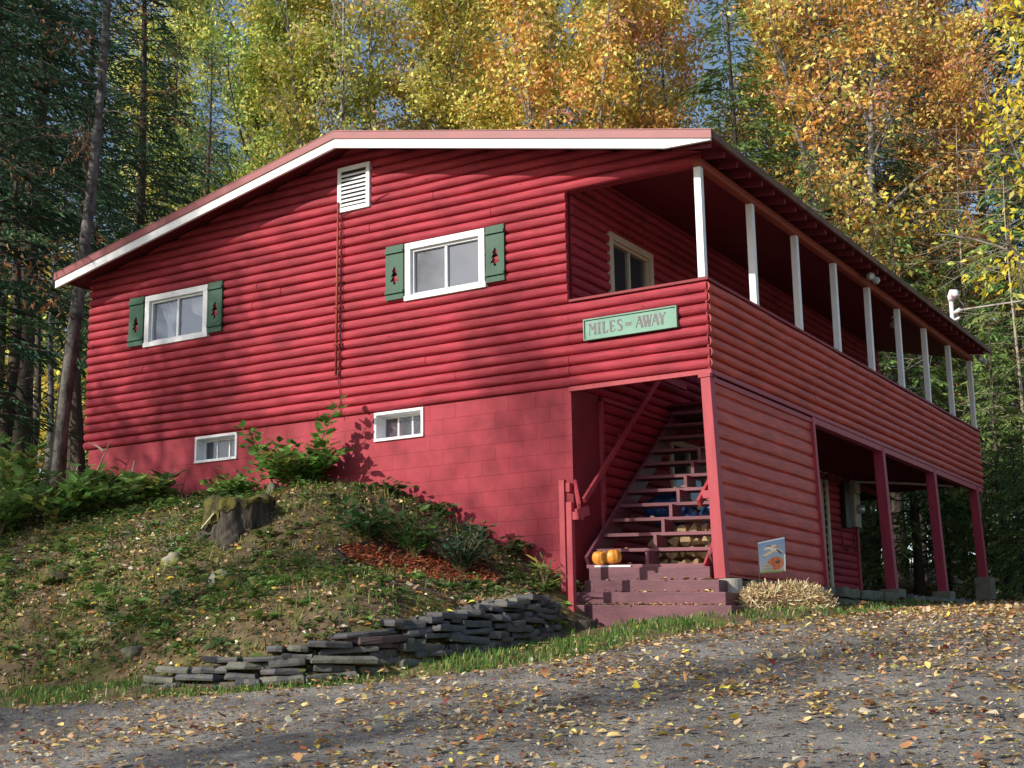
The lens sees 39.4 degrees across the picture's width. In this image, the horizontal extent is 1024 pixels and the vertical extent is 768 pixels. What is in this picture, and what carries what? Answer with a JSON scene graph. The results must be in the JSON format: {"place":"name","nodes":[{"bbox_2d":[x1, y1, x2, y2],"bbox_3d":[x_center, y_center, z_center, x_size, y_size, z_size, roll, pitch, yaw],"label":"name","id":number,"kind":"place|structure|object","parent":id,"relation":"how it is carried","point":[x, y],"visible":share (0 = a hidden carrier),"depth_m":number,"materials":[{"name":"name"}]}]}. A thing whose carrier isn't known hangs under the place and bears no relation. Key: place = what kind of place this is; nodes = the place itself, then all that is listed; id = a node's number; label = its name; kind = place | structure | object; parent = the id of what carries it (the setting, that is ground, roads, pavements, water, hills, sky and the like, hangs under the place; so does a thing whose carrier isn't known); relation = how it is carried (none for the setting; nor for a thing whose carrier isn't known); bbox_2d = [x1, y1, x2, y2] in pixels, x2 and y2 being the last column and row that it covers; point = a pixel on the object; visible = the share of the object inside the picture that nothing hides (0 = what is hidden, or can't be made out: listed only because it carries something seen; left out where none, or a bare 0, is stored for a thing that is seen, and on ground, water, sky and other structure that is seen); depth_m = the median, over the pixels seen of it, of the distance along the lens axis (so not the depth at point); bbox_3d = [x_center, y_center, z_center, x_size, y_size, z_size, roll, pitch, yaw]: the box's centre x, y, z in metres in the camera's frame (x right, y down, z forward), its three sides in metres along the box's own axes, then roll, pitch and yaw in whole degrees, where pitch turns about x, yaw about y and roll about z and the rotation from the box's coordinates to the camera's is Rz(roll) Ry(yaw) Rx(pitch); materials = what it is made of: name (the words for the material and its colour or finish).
{"place":"outdoors","nodes":[
{"label":"outdoors","id":0,"kind":"place"},
{"bbox_2d":[0,478,1022,707],"bbox_3d":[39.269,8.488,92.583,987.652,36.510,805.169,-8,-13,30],"label":"ground","id":1,"kind":"structure","parent":0,"point":[109,671],"depth_m":16.09,"materials":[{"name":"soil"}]},
{"bbox_2d":[0,467,47,533],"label":"undergrowth","id":2,"kind":"object","parent":1,"relation":"on","point":[7,510],"visible":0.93,"depth_m":20.18,"materials":[{"name":"green plant"}]},
{"bbox_2d":[0,432,62,500],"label":"undergrowth","id":3,"kind":"object","parent":1,"relation":"on","point":[19,463],"visible":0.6,"depth_m":21.16,"materials":[{"name":"green plant"}]},
{"bbox_2d":[0,108,85,485],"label":"bare tree","id":4,"kind":"object","parent":1,"relation":"on","point":[13,367],"visible":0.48,"depth_m":27.99,"materials":[{"name":"brown plant"}]},
{"bbox_2d":[2,183,86,468],"bbox_3d":[-10.989,-0.707,33.005,2.454,8.509,2.374,6,-13,-31],"label":"bare tree","id":5,"kind":"object","parent":1,"relation":"on","point":[37,380],"visible":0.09,"depth_m":32.97,"materials":[{"name":"brown plant"}]},
{"bbox_2d":[0,0,94,247],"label":"hemlock tree","id":6,"kind":"object","parent":1,"relation":"on","point":[4,11],"visible":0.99,"depth_m":25.30,"materials":[{"name":"green plant"}]},
{"bbox_2d":[0,0,111,412],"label":"hemlock tree","id":7,"kind":"object","parent":1,"relation":"on","point":[2,356],"visible":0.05,"depth_m":44.89,"materials":[{"name":"green plant"}]},
{"bbox_2d":[0,145,112,483],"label":"bare tree","id":8,"kind":"object","parent":1,"relation":"on","point":[50,401],"visible":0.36,"depth_m":29.94,"materials":[{"name":"brown plant"}]},
{"bbox_2d":[19,468,105,525],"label":"undergrowth","id":9,"kind":"object","parent":1,"relation":"on","point":[61,505],"visible":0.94,"depth_m":20.31,"materials":[{"name":"green plant"}]},
{"bbox_2d":[0,0,142,457],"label":"hemlock tree","id":10,"kind":"object","parent":1,"relation":"on","point":[51,216],"visible":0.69,"depth_m":28.25,"materials":[{"name":"green plant"}]},
{"bbox_2d":[14,97,135,484],"bbox_3d":[-8.178,-1.577,27.596,2.686,8.504,2.714,4,-13,-24],"label":"bare tree","id":11,"kind":"object","parent":1,"relation":"on","point":[77,453],"visible":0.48,"depth_m":27.27,"materials":[{"name":"brown plant"}]},
{"bbox_2d":[0,0,163,479],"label":"hemlock tree","id":12,"kind":"object","parent":1,"relation":"on","point":[64,291],"visible":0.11,"depth_m":42.24,"materials":[{"name":"green plant"}]},
{"bbox_2d":[0,0,180,481],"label":"hemlock tree","id":13,"kind":"object","parent":1,"relation":"on","point":[23,432],"visible":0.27,"depth_m":32.43,"materials":[{"name":"green plant"}]},
{"bbox_2d":[64,462,152,487],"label":"undergrowth","id":14,"kind":"object","parent":1,"relation":"on","point":[94,473],"visible":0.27,"depth_m":21.26,"materials":[{"name":"green plant"}]},
{"bbox_2d":[73,473,155,508],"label":"undergrowth","id":15,"kind":"object","parent":1,"relation":"on","point":[117,494],"visible":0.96,"depth_m":20.46,"materials":[{"name":"green plant"}]},
{"bbox_2d":[0,0,232,486],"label":"bare tree","id":16,"kind":"object","parent":1,"relation":"on","point":[58,456],"visible":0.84,"depth_m":24.98,"materials":[{"name":"grey plant"}]},
{"bbox_2d":[34,0,223,479],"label":"hemlock tree","id":17,"kind":"object","parent":1,"relation":"on","point":[140,217],"visible":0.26,"depth_m":35.26,"materials":[{"name":"green plant"}]},
{"bbox_2d":[110,469,186,500],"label":"undergrowth","id":18,"kind":"object","parent":1,"relation":"on","point":[157,483],"visible":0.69,"depth_m":20.92,"materials":[{"name":"green plant"}]},
{"bbox_2d":[70,0,241,286],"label":"autumn tree","id":19,"kind":"object","parent":1,"relation":"on","point":[181,16],"visible":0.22,"depth_m":57.97,"materials":[{"name":"green plant"}]},
{"bbox_2d":[119,27,203,230],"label":"hemlock tree","id":20,"kind":"object","parent":1,"relation":"on","point":[177,57],"visible":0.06,"depth_m":51.22,"materials":[{"name":"green plant"}]},
{"bbox_2d":[160,552,185,568],"bbox_3d":[-4.155,2.202,17.637,0.351,0.262,0.305,10,-16,-43],"label":"rock","id":21,"kind":"object","parent":1,"relation":"on","point":[171,558],"visible":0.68,"depth_m":17.54,"materials":[{"name":"grey stone"}]},
{"bbox_2d":[170,42,240,204],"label":"hemlock tree","id":22,"kind":"object","parent":1,"relation":"on","point":[207,167],"visible":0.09,"depth_m":41.52,"materials":[{"name":"green plant"}]},
{"bbox_2d":[101,0,335,217],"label":"autumn tree","id":23,"kind":"object","parent":1,"relation":"on","point":[240,115],"visible":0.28,"depth_m":48.11,"materials":[{"name":"green plant"}]},
{"bbox_2d":[213,575,247,592],"bbox_3d":[-3.175,2.306,16.329,0.340,0.248,0.493,-10,-15,39],"label":"rock","id":24,"kind":"object","parent":1,"relation":"on","point":[235,578],"visible":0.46,"depth_m":16.20,"materials":[{"name":"grey stone"}]},
{"bbox_2d":[199,466,267,496],"bbox_3d":[-3.953,1.426,20.463,0.972,0.524,1.263,0,-12,-4],"label":"shrub","id":25,"kind":"object","parent":1,"relation":"on","point":[231,486],"visible":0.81,"depth_m":20.26,"materials":[{"name":"green plant"}]},
{"bbox_2d":[193,493,275,548],"bbox_3d":[-3.488,1.818,18.527,1.414,0.772,1.433,-8,-13,30],"label":"tree stump","id":26,"kind":"object","parent":1,"relation":"on","point":[226,517],"visible":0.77,"depth_m":18.15,"materials":[{"name":"grey wood"}]},
{"bbox_2d":[234,420,298,484],"bbox_3d":[-3.548,1.045,20.493,1.178,1.088,0.412,-6,-13,25],"label":"arching shrub","id":27,"kind":"object","parent":1,"relation":"on","point":[242,423],"visible":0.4,"depth_m":20.53,"materials":[{"name":"green plant"}]},
{"bbox_2d":[214,0,365,176],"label":"autumn tree","id":28,"kind":"object","parent":1,"relation":"on","point":[231,129],"visible":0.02,"depth_m":61.30,"materials":[{"name":"green plant"}]},
{"bbox_2d":[0,475,584,680],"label":"ground cover plants","id":29,"kind":"object","parent":1,"relation":"on","point":[101,588],"visible":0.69,"depth_m":16.91,"materials":[{"name":"green plant"}]},
{"bbox_2d":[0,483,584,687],"bbox_3d":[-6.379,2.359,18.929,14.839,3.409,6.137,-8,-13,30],"label":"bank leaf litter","id":30,"kind":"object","parent":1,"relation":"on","point":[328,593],"visible":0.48,"depth_m":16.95,"materials":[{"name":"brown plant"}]},
{"bbox_2d":[238,439,353,487],"bbox_3d":[-3.055,1.126,20.083,1.600,0.776,1.399,2,-12,-14],"label":"climbing shrub","id":31,"kind":"object","parent":1,"relation":"on","point":[287,471],"visible":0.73,"depth_m":19.87,"materials":[{"name":"green plant"}]},
{"bbox_2d":[217,0,404,179],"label":"autumn tree","id":32,"kind":"object","parent":1,"relation":"on","point":[309,134],"visible":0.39,"depth_m":47.60,"materials":[{"name":"yellow plant"}]},
{"bbox_2d":[304,394,348,480],"bbox_3d":[-2.609,0.810,20.020,0.803,1.349,0.428,-8,-13,30],"label":"arching shrub","id":33,"kind":"object","parent":1,"relation":"on","point":[325,420],"visible":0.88,"depth_m":19.97,"materials":[{"name":"green plant"}]},
{"bbox_2d":[241,0,458,168],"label":"autumn tree","id":34,"kind":"object","parent":1,"relation":"on","point":[341,73],"visible":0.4,"depth_m":46.37,"materials":[{"name":"yellow plant"}]},
{"bbox_2d":[141,593,564,688],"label":"dry stone wall","id":35,"kind":"structure","parent":1,"relation":"on","point":[507,619],"depth_m":13.90,"materials":[{"name":"grey stone"}]},
{"bbox_2d":[332,494,400,541],"bbox_3d":[-1.756,1.688,17.676,0.939,0.624,0.897,2,-12,-14],"label":"rhododendron","id":36,"kind":"object","parent":1,"relation":"on","point":[366,525],"visible":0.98,"depth_m":17.55,"materials":[{"name":"green plant"}]},
{"bbox_2d":[368,477,418,495],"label":"wall foot plant","id":37,"kind":"object","parent":1,"relation":"on","point":[391,488],"depth_m":19.32,"materials":[{"name":"green plant"}]},
{"bbox_2d":[319,0,487,129],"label":"autumn tree","id":38,"kind":"object","parent":1,"relation":"on","point":[375,46],"visible":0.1,"depth_m":51.29,"materials":[{"name":"yellow plant"}]},
{"bbox_2d":[331,540,502,582],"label":"red mulch","id":39,"kind":"object","parent":1,"relation":"on","point":[409,562],"visible":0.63,"depth_m":17.23,"materials":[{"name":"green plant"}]},
{"bbox_2d":[375,500,455,559],"bbox_3d":[-1.219,1.784,17.601,0.966,0.772,0.953,-8,-13,30],"label":"rhododendron","id":40,"kind":"object","parent":39,"relation":"on","point":[412,538],"visible":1,"depth_m":17.49,"materials":[{"name":"green plant"}]},
{"bbox_2d":[428,515,495,572],"bbox_3d":[-0.619,1.943,17.299,0.861,0.771,0.922,6,-13,-29],"label":"blue green shrub","id":41,"kind":"object","parent":39,"relation":"on","point":[464,558],"visible":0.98,"depth_m":17.16,"materials":[{"name":"green plant"}]},
{"bbox_2d":[333,542,501,585],"bbox_3d":[-1.106,2.170,17.216,1.843,0.619,1.347,-8,-13,30],"label":"garden edging","id":42,"kind":"object","parent":1,"relation":"on","point":[336,550],"visible":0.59,"depth_m":17.43,"materials":[{"name":"black plastic"}]},
{"bbox_2d":[375,0,491,129],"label":"autumn tree","id":43,"kind":"object","parent":1,"relation":"on","point":[414,4],"visible":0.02,"depth_m":60.58,"materials":[{"name":"yellow plant"}]},
{"bbox_2d":[349,0,521,129],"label":"autumn tree","id":44,"kind":"object","parent":1,"relation":"on","point":[459,11],"visible":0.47,"depth_m":48.72,"materials":[{"name":"yellow plant"}]},
{"bbox_2d":[0,596,956,712],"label":"grass strip","id":45,"kind":"object","parent":1,"relation":"on","point":[665,622],"depth_m":14.10,"materials":[{"name":"green plant"}]},
{"bbox_2d":[734,578,842,611],"bbox_3d":[3.174,2.558,16.666,1.376,0.598,0.734,-5,-12,25],"label":"hay bale","id":46,"kind":"object","parent":45,"relation":"on","point":[763,594],"visible":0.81,"depth_m":16.48,"materials":[{"name":"plant"}]},
{"bbox_2d":[433,0,584,128],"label":"autumn tree","id":47,"kind":"object","parent":1,"relation":"on","point":[481,74],"visible":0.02,"depth_m":54.23,"materials":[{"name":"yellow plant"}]},
{"bbox_2d":[0,599,1023,767],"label":"fallen leaves","id":48,"kind":"object","parent":1,"relation":"on","point":[1010,609],"visible":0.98,"depth_m":11.02,"materials":[{"name":"plant"}]},
{"bbox_2d":[3,208,1023,563],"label":"wood","id":49,"kind":"object","parent":1,"relation":"on","point":[43,388],"visible":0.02,"depth_m":68.18,"materials":[{"name":"green plant"}]},
{"bbox_2d":[489,535,537,556],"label":"wall foot plant","id":50,"kind":"object","parent":1,"relation":"on","point":[519,544],"depth_m":18.33,"materials":[{"name":"green plant"}]},
{"bbox_2d":[53,128,995,625],"bbox_3d":[1.222,1.146,25.883,11.670,7.520,15.362,-8,-13,30],"label":"log cabin","id":51,"kind":"object","parent":1,"relation":"on","point":[755,396],"visible":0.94,"depth_m":20.27,"materials":[{"name":"red paint"}]},
{"bbox_2d":[142,284,209,347],"bbox_3d":[-5.230,-1.047,22.529,1.364,0.840,0.248,-8,-13,30],"label":"window","id":52,"kind":"structure","parent":51,"relation":"in","point":[172,312],"depth_m":22.56,"materials":[{"name":"white paint"}]},
{"bbox_2d":[194,432,237,463],"bbox_3d":[-4.425,0.985,21.707,0.848,0.410,0.257,-8,-13,30],"label":"basement window","id":53,"kind":"structure","parent":51,"relation":"in","point":[203,453],"depth_m":21.81,"materials":[{"name":"white paint"}]},
{"bbox_2d":[332,193,388,412],"bbox_3d":[-2.181,-1.140,20.540,0.981,3.220,0.116,-8,-13,30],"label":"cable","id":54,"kind":"object","parent":51,"relation":"attached to","point":[336,307],"visible":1,"depth_m":20.72,"materials":[{"name":"red plastic"}]},
{"bbox_2d":[374,407,423,441],"bbox_3d":[-1.524,0.586,20.007,0.840,0.415,0.257,-8,-13,30],"label":"basement window","id":55,"kind":"structure","parent":51,"relation":"in","point":[388,426],"depth_m":20.11,"materials":[{"name":"white paint"}]},
{"bbox_2d":[404,228,488,301],"bbox_3d":[-0.916,-1.648,19.937,1.363,0.845,0.140,-8,-13,30],"label":"window","id":56,"kind":"structure","parent":51,"relation":"in","point":[411,249],"depth_m":19.95,"materials":[{"name":"white paint"}]},
{"bbox_2d":[177,473,723,666],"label":"leaves on steps","id":57,"kind":"object","parent":51,"relation":"on","point":[461,603],"visible":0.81,"depth_m":16.28,"materials":[{"name":"brown plant"}]},
{"bbox_2d":[606,231,653,292],"bbox_3d":[1.701,-1.526,20.563,0.140,1.020,1.430,-8,-13,30],"label":"window","id":58,"kind":"structure","parent":51,"relation":"in","point":[615,241],"depth_m":20.59,"materials":[{"name":"beige paint"}]},
{"bbox_2d":[583,305,677,340],"bbox_3d":[1.502,-0.771,18.214,1.323,0.280,0.046,-8,-13,30],"label":"name sign","id":59,"kind":"object","parent":51,"relation":"attached to","point":[637,322],"visible":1,"depth_m":18.20,"materials":[{"name":"green wood"}]},
{"bbox_2d":[668,441,706,510],"bbox_3d":[2.664,1.386,21.484,0.065,0.970,1.340,-8,-13,30],"label":"window","id":60,"kind":"structure","parent":51,"relation":"in","point":[680,444],"depth_m":21.39,"materials":[{"name":"beige paint"}]},
{"bbox_2d":[820,471,833,586],"bbox_3d":[5.655,2.810,26.270,0.130,2.470,1.080,-8,-13,30],"label":"door","id":61,"kind":"structure","parent":51,"relation":"in","point":[828,527],"depth_m":26.69,"materials":[{"name":"beige paint"}]},
{"bbox_2d":[840,481,851,528],"bbox_3d":[6.447,2.337,27.599,0.100,0.900,0.300,-8,-13,30],"label":"breaker box","id":62,"kind":"object","parent":51,"relation":"attached to","point":[845,505],"visible":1,"depth_m":27.51,"materials":[{"name":"grey plastic"}]},
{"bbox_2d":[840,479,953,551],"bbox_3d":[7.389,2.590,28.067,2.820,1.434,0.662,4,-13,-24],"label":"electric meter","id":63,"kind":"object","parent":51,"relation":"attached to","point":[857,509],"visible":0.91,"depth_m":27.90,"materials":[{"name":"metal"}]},
{"bbox_2d":[947,289,963,320],"bbox_3d":[9.152,-1.436,29.364,0.167,1.109,0.430,5,-13,-26],"label":"service mast","id":64,"kind":"object","parent":51,"relation":"on","point":[952,294],"visible":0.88,"depth_m":29.45,"materials":[{"name":"white plastic"}]},
{"bbox_2d":[420,0,653,129],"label":"autumn tree","id":65,"kind":"object","parent":1,"relation":"on","point":[567,52],"visible":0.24,"depth_m":47.67,"materials":[{"name":"yellow plant"}]},
{"bbox_2d":[526,551,567,590],"bbox_3d":[0.472,2.255,17.316,0.394,0.507,0.749,10,-16,-42],"label":"strap leaved plant","id":66,"kind":"object","parent":1,"relation":"on","point":[539,565],"visible":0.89,"depth_m":17.26,"materials":[{"name":"green plant"}]},
{"bbox_2d":[471,0,655,128],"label":"autumn tree","id":67,"kind":"object","parent":1,"relation":"on","point":[525,77],"visible":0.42,"depth_m":44.44,"materials":[{"name":"yellow plant"}]},
{"bbox_2d":[146,485,1023,615],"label":"forest floor litter","id":68,"kind":"object","parent":1,"relation":"on","point":[862,602],"visible":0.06,"depth_m":21.27,"materials":[{"name":"brown plant"}]},
{"bbox_2d":[556,0,724,128],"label":"autumn tree","id":69,"kind":"object","parent":1,"relation":"on","point":[666,87],"visible":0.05,"depth_m":55.11,"materials":[{"name":"orange plant"}]},
{"bbox_2d":[554,0,785,152],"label":"autumn tree","id":70,"kind":"object","parent":1,"relation":"on","point":[665,11],"visible":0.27,"depth_m":49.06,"materials":[{"name":"orange plant"}]},
{"bbox_2d":[677,0,808,198],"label":"hemlock tree","id":71,"kind":"object","parent":1,"relation":"on","point":[706,90],"visible":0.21,"depth_m":38.66,"materials":[{"name":"green plant"}]},
{"bbox_2d":[755,534,786,580],"bbox_3d":[3.139,2.347,17.137,0.442,1.067,0.044,-9,-14,36],"label":"garden flag","id":72,"kind":"object","parent":1,"relation":"on","point":[771,555],"visible":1,"depth_m":17.19,"materials":[{"name":"multicoloured fabric"}]},
{"bbox_2d":[683,0,883,191],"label":"autumn tree","id":73,"kind":"object","parent":1,"relation":"on","point":[779,141],"visible":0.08,"depth_m":51.74,"materials":[{"name":"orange plant"}]},
{"bbox_2d":[684,0,937,232],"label":"autumn tree","id":74,"kind":"object","parent":1,"relation":"on","point":[833,24],"visible":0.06,"depth_m":52.31,"materials":[{"name":"orange plant"}]},
{"bbox_2d":[760,0,922,378],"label":"hemlock tree","id":75,"kind":"object","parent":1,"relation":"on","point":[794,150],"visible":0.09,"depth_m":45.75,"materials":[{"name":"green plant"}]},
{"bbox_2d":[792,149,895,574],"bbox_3d":[7.572,-0.435,35.339,3.759,11.552,4.086,9,-15,-40],"label":"hemlock tree","id":76,"kind":"object","parent":1,"relation":"on","point":[862,529],"visible":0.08,"depth_m":36.37,"materials":[{"name":"green plant"}]},
{"bbox_2d":[704,0,988,583],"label":"autumn tree","id":77,"kind":"object","parent":1,"relation":"on","point":[869,230],"visible":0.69,"depth_m":38.97,"materials":[{"name":"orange plant"}]},
{"bbox_2d":[742,579,981,606],"bbox_3d":[6.319,3.632,23.092,0.491,0.597,13.870,-8,-13,30],"label":"stone footing","id":78,"kind":"object","parent":1,"relation":"on","point":[843,595],"visible":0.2,"depth_m":20.92,"materials":[{"name":"grey stone"}]},
{"bbox_2d":[738,0,1017,511],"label":"autumn tree","id":79,"kind":"object","parent":1,"relation":"on","point":[909,72],"visible":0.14,"depth_m":48.62,"materials":[{"name":"yellow plant"}]},
{"bbox_2d":[803,0,977,580],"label":"hemlock tree","id":80,"kind":"object","parent":1,"relation":"on","point":[895,507],"visible":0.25,"depth_m":44.06,"materials":[{"name":"green plant"}]},
{"bbox_2d":[859,214,1003,595],"bbox_3d":[9.628,0.597,34.731,4.256,10.006,4.420,-1,-12,1],"label":"hemlock tree","id":81,"kind":"object","parent":1,"relation":"on","point":[916,541],"visible":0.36,"depth_m":34.12,"materials":[{"name":"green plant"}]},
{"bbox_2d":[859,0,1005,588],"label":"hemlock tree","id":82,"kind":"object","parent":1,"relation":"on","point":[958,280],"visible":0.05,"depth_m":47.22,"materials":[{"name":"green plant"}]},
{"bbox_2d":[844,0,1021,586],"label":"autumn tree","id":83,"kind":"object","parent":1,"relation":"on","point":[935,4],"visible":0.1,"depth_m":52.64,"materials":[{"name":"yellow plant"}]},
{"bbox_2d":[856,0,1023,321],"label":"autumn tree","id":84,"kind":"object","parent":1,"relation":"on","point":[1018,28],"visible":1,"depth_m":26.39,"materials":[{"name":"yellow plant"}]},
{"bbox_2d":[865,0,1023,596],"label":"autumn tree","id":85,"kind":"object","parent":1,"relation":"on","point":[955,87],"visible":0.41,"depth_m":45.70,"materials":[{"name":"yellow plant"}]},
{"bbox_2d":[873,113,1023,572],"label":"dead tree","id":86,"kind":"object","parent":1,"relation":"on","point":[963,289],"visible":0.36,"depth_m":38.90,"materials":[{"name":"grey wood"}]},
{"bbox_2d":[922,488,976,591],"bbox_3d":[10.728,3.494,35.349,1.621,3.812,1.684,-12,-16,43],"label":"hemlock tree","id":87,"kind":"object","parent":1,"relation":"on","point":[950,580],"visible":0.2,"depth_m":35.07,"materials":[{"name":"green plant"}]},
{"bbox_2d":[885,138,1023,480],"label":"dead tree","id":88,"kind":"object","parent":1,"relation":"on","point":[1021,388],"visible":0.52,"depth_m":34.33,"materials":[{"name":"grey wood"}]},
{"bbox_2d":[894,195,1022,582],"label":"hemlock tree","id":89,"kind":"object","parent":1,"relation":"on","point":[962,364],"visible":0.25,"depth_m":37.29,"materials":[{"name":"green plant"}]},
{"bbox_2d":[932,0,1023,590],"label":"hemlock tree","id":90,"kind":"object","parent":1,"relation":"on","point":[968,8],"visible":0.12,"depth_m":54.46,"materials":[{"name":"green plant"}]},
{"bbox_2d":[940,315,1023,599],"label":"hemlock tree","id":91,"kind":"object","parent":1,"relation":"on","point":[996,454],"visible":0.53,"depth_m":33.15,"materials":[{"name":"green plant"}]},
{"bbox_2d":[941,116,1023,581],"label":"hemlock tree","id":92,"kind":"object","parent":1,"relation":"on","point":[1001,330],"visible":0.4,"depth_m":35.38,"materials":[{"name":"green plant"}]},
{"bbox_2d":[954,0,1023,578],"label":"hemlock tree","id":93,"kind":"object","parent":1,"relation":"on","point":[1004,69],"visible":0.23,"depth_m":42.77,"materials":[{"name":"green plant"}]},
{"bbox_2d":[984,432,1023,600],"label":"hemlock tree","id":94,"kind":"object","parent":1,"relation":"on","point":[1005,573],"visible":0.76,"depth_m":31.39,"materials":[{"name":"green plant"}]},
{"bbox_2d":[992,365,1023,600],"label":"hemlock tree","id":95,"kind":"object","parent":1,"relation":"on","point":[1016,469],"visible":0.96,"depth_m":30.65,"materials":[{"name":"green plant"}]},
{"bbox_2d":[0,608,1023,767],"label":"driveway","id":96,"kind":"structure","parent":0,"point":[652,742],"depth_m":10.17,"materials":[{"name":"grey gravel"}]},
{"bbox_2d":[0,0,1023,563],"label":"sky","id":97,"kind":"structure","parent":0,"point":[701,5],"materials":[{"name":"blue"}]},
{"bbox_3d":[2.265,1.986,19.350,0.122,0.124,0.418,-8,-13,30],"label":"firewood log","id":98,"kind":"object","parent":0,"visible":0},
{"bbox_2d":[643,494,696,526],"bbox_3d":[2.128,1.709,19.395,0.815,0.462,0.439,-8,-13,30],"label":"tarp bundle","id":99,"kind":"object","parent":98,"relation":"on","point":[664,512],"visible":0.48,"depth_m":19.25,"materials":[{"name":"blue plastic"}]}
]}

